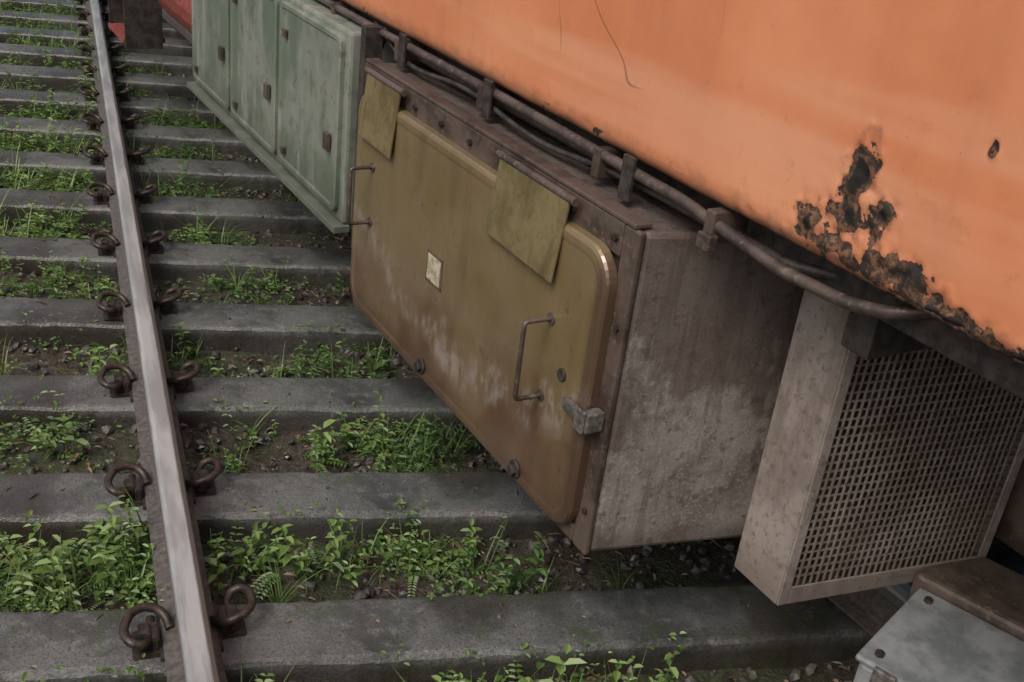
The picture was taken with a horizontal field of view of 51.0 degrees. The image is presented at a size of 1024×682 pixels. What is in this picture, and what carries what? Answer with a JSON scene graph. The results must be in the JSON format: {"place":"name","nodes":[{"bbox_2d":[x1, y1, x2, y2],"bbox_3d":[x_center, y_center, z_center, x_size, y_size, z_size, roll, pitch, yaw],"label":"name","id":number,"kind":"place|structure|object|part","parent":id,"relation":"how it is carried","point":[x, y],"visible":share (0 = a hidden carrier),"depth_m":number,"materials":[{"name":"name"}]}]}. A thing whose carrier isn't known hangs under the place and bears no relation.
{"place":"outdoors","nodes":[
{"label":"outdoors","id":0,"kind":"place"},
{"bbox_2d":[0,14,1023,681],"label":"ground","id":1,"kind":"structure","parent":0,"point":[592,578],"depth_m":3.51,"materials":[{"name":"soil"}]},
{"bbox_2d":[0,0,167,22],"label":"concrete sleeper","id":2,"kind":"object","parent":1,"relation":"on","point":[53,2],"visible":0.04,"depth_m":9.39,"materials":[{"name":"grey concrete"}]},
{"bbox_2d":[0,10,184,38],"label":"concrete sleeper","id":3,"kind":"object","parent":1,"relation":"on","point":[169,30],"visible":0.12,"depth_m":8.92,"materials":[{"name":"grey concrete"}]},
{"bbox_2d":[0,26,191,56],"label":"concrete sleeper","id":4,"kind":"object","parent":1,"relation":"on","point":[176,47],"visible":0.15,"depth_m":8.44,"materials":[{"name":"grey concrete"}]},
{"bbox_2d":[0,43,192,75],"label":"concrete sleeper","id":5,"kind":"object","parent":1,"relation":"on","point":[175,67],"visible":0.17,"depth_m":7.94,"materials":[{"name":"grey concrete"}]},
{"bbox_2d":[0,64,198,99],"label":"concrete sleeper","id":6,"kind":"object","parent":1,"relation":"on","point":[54,79],"visible":0.16,"depth_m":7.39,"materials":[{"name":"grey concrete"}]},
{"bbox_2d":[0,89,222,128],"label":"concrete sleeper","id":7,"kind":"object","parent":1,"relation":"on","point":[10,99],"visible":0.14,"depth_m":6.89,"materials":[{"name":"grey concrete"}]},
{"bbox_2d":[0,116,255,156],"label":"concrete sleeper","id":8,"kind":"object","parent":1,"relation":"on","point":[231,142],"visible":0.13,"depth_m":6.40,"materials":[{"name":"grey concrete"}]},
{"bbox_2d":[0,150,291,192],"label":"concrete sleeper","id":9,"kind":"object","parent":1,"relation":"on","point":[252,176],"visible":0.17,"depth_m":5.89,"materials":[{"name":"grey concrete"}]},
{"bbox_2d":[0,188,350,235],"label":"concrete sleeper","id":10,"kind":"object","parent":1,"relation":"on","point":[287,219],"visible":0.14,"depth_m":5.36,"materials":[{"name":"grey concrete"}]},
{"bbox_2d":[0,236,351,288],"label":"concrete sleeper","id":11,"kind":"object","parent":1,"relation":"on","point":[184,261],"visible":0.19,"depth_m":4.84,"materials":[{"name":"grey concrete"}]},
{"bbox_2d":[0,297,397,355],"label":"concrete sleeper","id":12,"kind":"object","parent":1,"relation":"on","point":[252,331],"visible":0.26,"depth_m":4.30,"materials":[{"name":"grey concrete"}]},
{"bbox_2d":[0,375,467,432],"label":"concrete sleeper","id":13,"kind":"object","parent":1,"relation":"on","point":[305,405],"visible":0.29,"depth_m":3.79,"materials":[{"name":"grey concrete"}]},
{"bbox_2d":[0,472,565,552],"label":"concrete sleeper","id":14,"kind":"object","parent":1,"relation":"on","point":[490,502],"visible":0.28,"depth_m":3.29,"materials":[{"name":"grey concrete"}]},
{"bbox_2d":[0,0,688,681],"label":"weeds","id":15,"kind":"object","parent":1,"relation":"on","point":[24,582],"visible":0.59,"depth_m":3.49,"materials":[{"name":"green plant"}]},
{"bbox_2d":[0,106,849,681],"bbox_3d":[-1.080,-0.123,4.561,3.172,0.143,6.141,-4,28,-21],"label":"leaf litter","id":16,"kind":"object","parent":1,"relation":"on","point":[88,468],"visible":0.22,"depth_m":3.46,"materials":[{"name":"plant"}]},
{"bbox_2d":[0,574,1023,681],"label":"concrete sleeper","id":17,"kind":"object","parent":1,"relation":"on","point":[722,627],"visible":0.69,"depth_m":2.85,"materials":[{"name":"grey concrete"}]},
{"bbox_2d":[73,0,255,681],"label":"railway rail","id":18,"kind":"object","parent":17,"relation":"on","point":[187,631],"visible":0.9,"depth_m":3.38,"materials":[{"name":"metal"}]},
{"bbox_2d":[162,8,910,636],"bbox_3d":[-5.502,-5.160,13.293,0.132,0.154,90.000,-8,30,-29],"label":"railway rail","id":19,"kind":"object","parent":1,"relation":"on","point":[870,612],"depth_m":3.04,"materials":[{"name":"metal"}]},
{"bbox_2d":[318,0,1023,399],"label":"train carriage","id":20,"kind":"object","parent":19,"relation":"on","point":[862,160],"visible":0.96,"depth_m":1.90,"materials":[{"name":"orange paint"}]},
{"bbox_2d":[108,0,165,48],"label":"metal bracket","id":21,"kind":"object","parent":20,"relation":"attached to","point":[134,24],"visible":1,"depth_m":6.46,"materials":[{"name":"brown metal"}]},
{"bbox_2d":[158,0,191,33],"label":"red brake cylinder","id":22,"kind":"object","parent":20,"relation":"attached to","point":[179,11],"visible":0.14,"depth_m":5.61,"materials":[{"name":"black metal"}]},
{"bbox_2d":[187,0,420,246],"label":"underframe cabinet","id":23,"kind":"object","parent":20,"relation":"attached to","point":[276,88],"visible":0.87,"depth_m":3.97,"materials":[{"name":"metal"}]},
{"bbox_3d":[-1.356,-1.414,4.832,0.018,0.610,0.600,-8,30,-29],"label":"cabinet door","id":24,"kind":"part","parent":23,"relation":"part of","materials":[{"name":"green paint"}]},
{"bbox_3d":[-1.046,-1.135,4.347,0.018,0.610,0.600,-8,30,-29],"label":"cabinet door","id":25,"kind":"part","parent":23,"relation":"part of","materials":[{"name":"green paint"}]},
{"bbox_3d":[-0.732,-0.852,3.853,0.018,0.610,0.620,-8,30,-29],"label":"cabinet door","id":26,"kind":"part","parent":23,"relation":"part of","materials":[{"name":"green paint"}]},
{"bbox_2d":[346,33,803,554],"bbox_3d":[0.293,-0.238,3.059,1.091,0.937,1.697,-8,30,-29],"label":"underframe equipment box","id":27,"kind":"object","parent":20,"relation":"attached to","point":[595,364],"visible":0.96,"depth_m":2.56,"materials":[{"name":"grey metal"}]},
{"bbox_2d":[350,95,617,523],"bbox_3d":[-0.161,-0.162,2.958,0.030,0.730,1.412,-8,30,-29],"label":"door panel","id":28,"kind":"structure","parent":27,"relation":"in","point":[432,193],"depth_m":2.81,"materials":[{"name":"yellow metal"}]},
{"bbox_2d":[734,290,1023,605],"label":"ventilated equipment box","id":29,"kind":"object","parent":20,"relation":"attached to","point":[892,470],"visible":0.61,"depth_m":2.44,"materials":[{"name":"grey metal"}]},
{"bbox_2d":[853,544,1023,681],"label":"metal junction box","id":30,"kind":"object","parent":1,"relation":"on","point":[960,621],"visible":0.94,"depth_m":2.44,"materials":[{"name":"grey metal"}]}
]}

